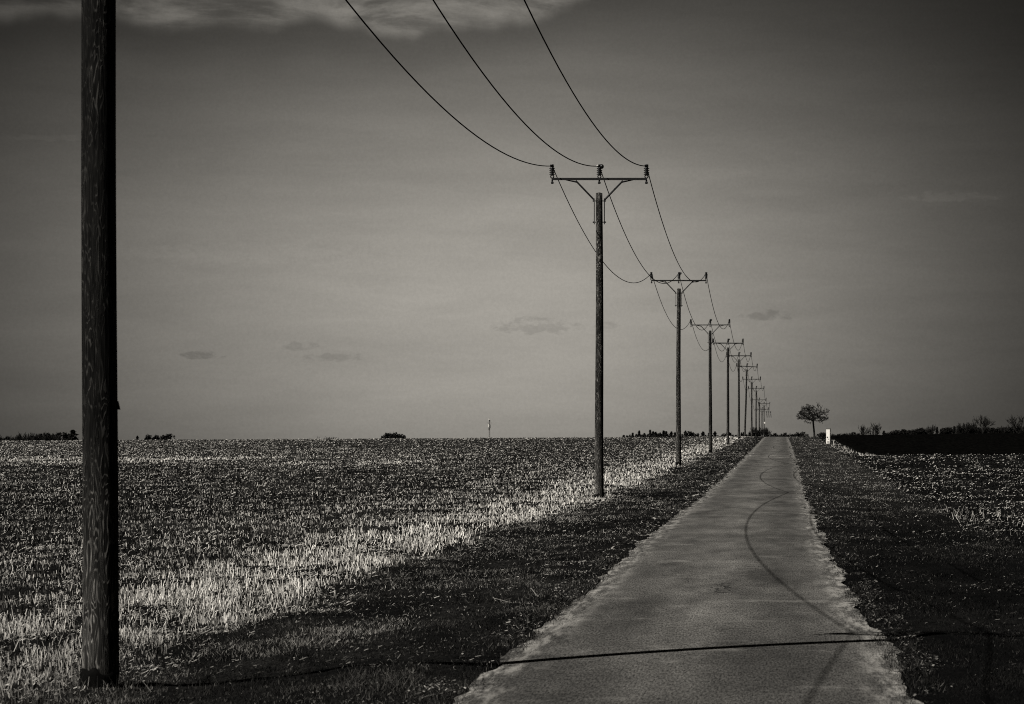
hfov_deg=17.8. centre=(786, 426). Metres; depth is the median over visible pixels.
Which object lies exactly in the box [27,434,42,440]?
bare shrub
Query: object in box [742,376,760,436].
utility pole
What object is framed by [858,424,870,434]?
bare tree
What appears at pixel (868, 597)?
road edge crumbs
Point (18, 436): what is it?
bare shrub
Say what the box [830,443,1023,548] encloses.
crop residue
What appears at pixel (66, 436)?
leafy bush
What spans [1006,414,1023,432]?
bare tree
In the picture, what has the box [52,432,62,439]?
leafy bush
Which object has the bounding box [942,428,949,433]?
leafy bush
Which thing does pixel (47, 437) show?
bare shrub
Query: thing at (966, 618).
ground
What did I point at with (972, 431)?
bare shrub
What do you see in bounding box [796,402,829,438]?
bare tree
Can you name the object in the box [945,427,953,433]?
leafy bush
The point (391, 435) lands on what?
leafy bush
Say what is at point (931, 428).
bare tree
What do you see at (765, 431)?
bare shrub
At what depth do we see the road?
29.34 m
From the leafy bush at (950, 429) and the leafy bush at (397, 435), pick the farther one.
the leafy bush at (397, 435)
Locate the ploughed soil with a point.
(971, 444)
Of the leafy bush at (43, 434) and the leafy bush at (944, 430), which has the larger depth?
the leafy bush at (43, 434)
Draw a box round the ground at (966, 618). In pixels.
[0,436,1023,703]
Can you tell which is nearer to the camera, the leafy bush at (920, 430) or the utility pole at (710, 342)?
the utility pole at (710, 342)
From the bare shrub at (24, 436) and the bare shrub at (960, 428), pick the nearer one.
the bare shrub at (960, 428)
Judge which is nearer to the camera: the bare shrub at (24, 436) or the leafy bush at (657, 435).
the bare shrub at (24, 436)
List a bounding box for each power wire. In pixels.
[345,0,758,410]
[433,0,763,410]
[524,0,769,409]
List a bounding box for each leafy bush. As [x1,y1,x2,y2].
[38,433,50,437]
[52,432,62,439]
[60,432,70,439]
[144,434,151,439]
[159,433,174,439]
[386,432,396,438]
[393,432,402,437]
[652,433,662,436]
[684,431,698,436]
[915,428,925,433]
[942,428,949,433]
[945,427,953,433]
[986,428,993,432]
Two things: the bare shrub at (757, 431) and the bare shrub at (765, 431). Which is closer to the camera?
the bare shrub at (765, 431)
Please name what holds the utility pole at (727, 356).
on the ground at (966, 618)
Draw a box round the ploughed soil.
[831,433,1023,454]
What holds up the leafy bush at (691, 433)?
on the ground at (966, 618)
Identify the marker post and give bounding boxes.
[826,429,830,443]
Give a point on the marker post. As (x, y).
(828, 435)
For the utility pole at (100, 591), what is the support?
on the ground at (966, 618)
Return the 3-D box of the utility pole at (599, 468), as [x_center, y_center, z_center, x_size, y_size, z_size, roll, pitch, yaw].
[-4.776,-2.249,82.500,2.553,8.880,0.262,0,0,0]
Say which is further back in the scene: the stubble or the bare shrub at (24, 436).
the bare shrub at (24, 436)
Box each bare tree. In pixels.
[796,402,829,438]
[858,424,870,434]
[867,423,880,434]
[925,425,936,433]
[968,415,995,432]
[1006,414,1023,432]
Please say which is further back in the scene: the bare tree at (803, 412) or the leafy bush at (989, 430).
the leafy bush at (989, 430)
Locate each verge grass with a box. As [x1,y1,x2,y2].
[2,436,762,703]
[788,436,1023,703]
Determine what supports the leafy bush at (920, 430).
on the ground at (966, 618)
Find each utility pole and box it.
[79,0,119,688]
[549,164,648,497]
[650,272,707,464]
[690,319,730,451]
[712,339,743,444]
[730,352,751,438]
[736,363,757,435]
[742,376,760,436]
[748,386,764,435]
[752,398,766,427]
[760,402,770,428]
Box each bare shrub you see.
[10,434,27,440]
[17,432,35,439]
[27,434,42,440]
[39,434,55,440]
[750,426,762,436]
[760,428,771,436]
[955,423,973,433]
[961,422,977,433]
[997,424,1013,432]
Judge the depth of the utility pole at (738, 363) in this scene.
322.42 m
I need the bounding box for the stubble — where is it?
[0,436,749,703]
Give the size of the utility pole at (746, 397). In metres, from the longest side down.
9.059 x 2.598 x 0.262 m
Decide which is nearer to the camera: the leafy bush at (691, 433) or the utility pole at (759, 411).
the utility pole at (759, 411)
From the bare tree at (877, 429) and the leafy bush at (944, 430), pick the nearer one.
the bare tree at (877, 429)
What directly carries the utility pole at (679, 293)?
on the ground at (966, 618)
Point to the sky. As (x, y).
(309, 245)
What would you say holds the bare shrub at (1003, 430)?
on the ground at (966, 618)
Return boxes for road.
[454,437,923,703]
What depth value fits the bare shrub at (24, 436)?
919.20 m
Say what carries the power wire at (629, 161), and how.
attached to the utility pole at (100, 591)
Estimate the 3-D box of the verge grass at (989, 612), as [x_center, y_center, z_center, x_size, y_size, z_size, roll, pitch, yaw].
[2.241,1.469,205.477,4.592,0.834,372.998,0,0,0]
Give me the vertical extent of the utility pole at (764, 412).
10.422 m
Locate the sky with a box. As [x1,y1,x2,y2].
[0,0,1023,440]
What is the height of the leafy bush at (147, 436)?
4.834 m
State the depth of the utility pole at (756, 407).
502.43 m
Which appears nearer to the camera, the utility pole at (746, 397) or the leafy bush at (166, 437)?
the utility pole at (746, 397)
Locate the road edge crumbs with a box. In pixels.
[393,451,953,703]
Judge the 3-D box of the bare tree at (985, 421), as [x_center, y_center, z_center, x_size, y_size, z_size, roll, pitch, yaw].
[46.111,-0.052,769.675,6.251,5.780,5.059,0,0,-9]

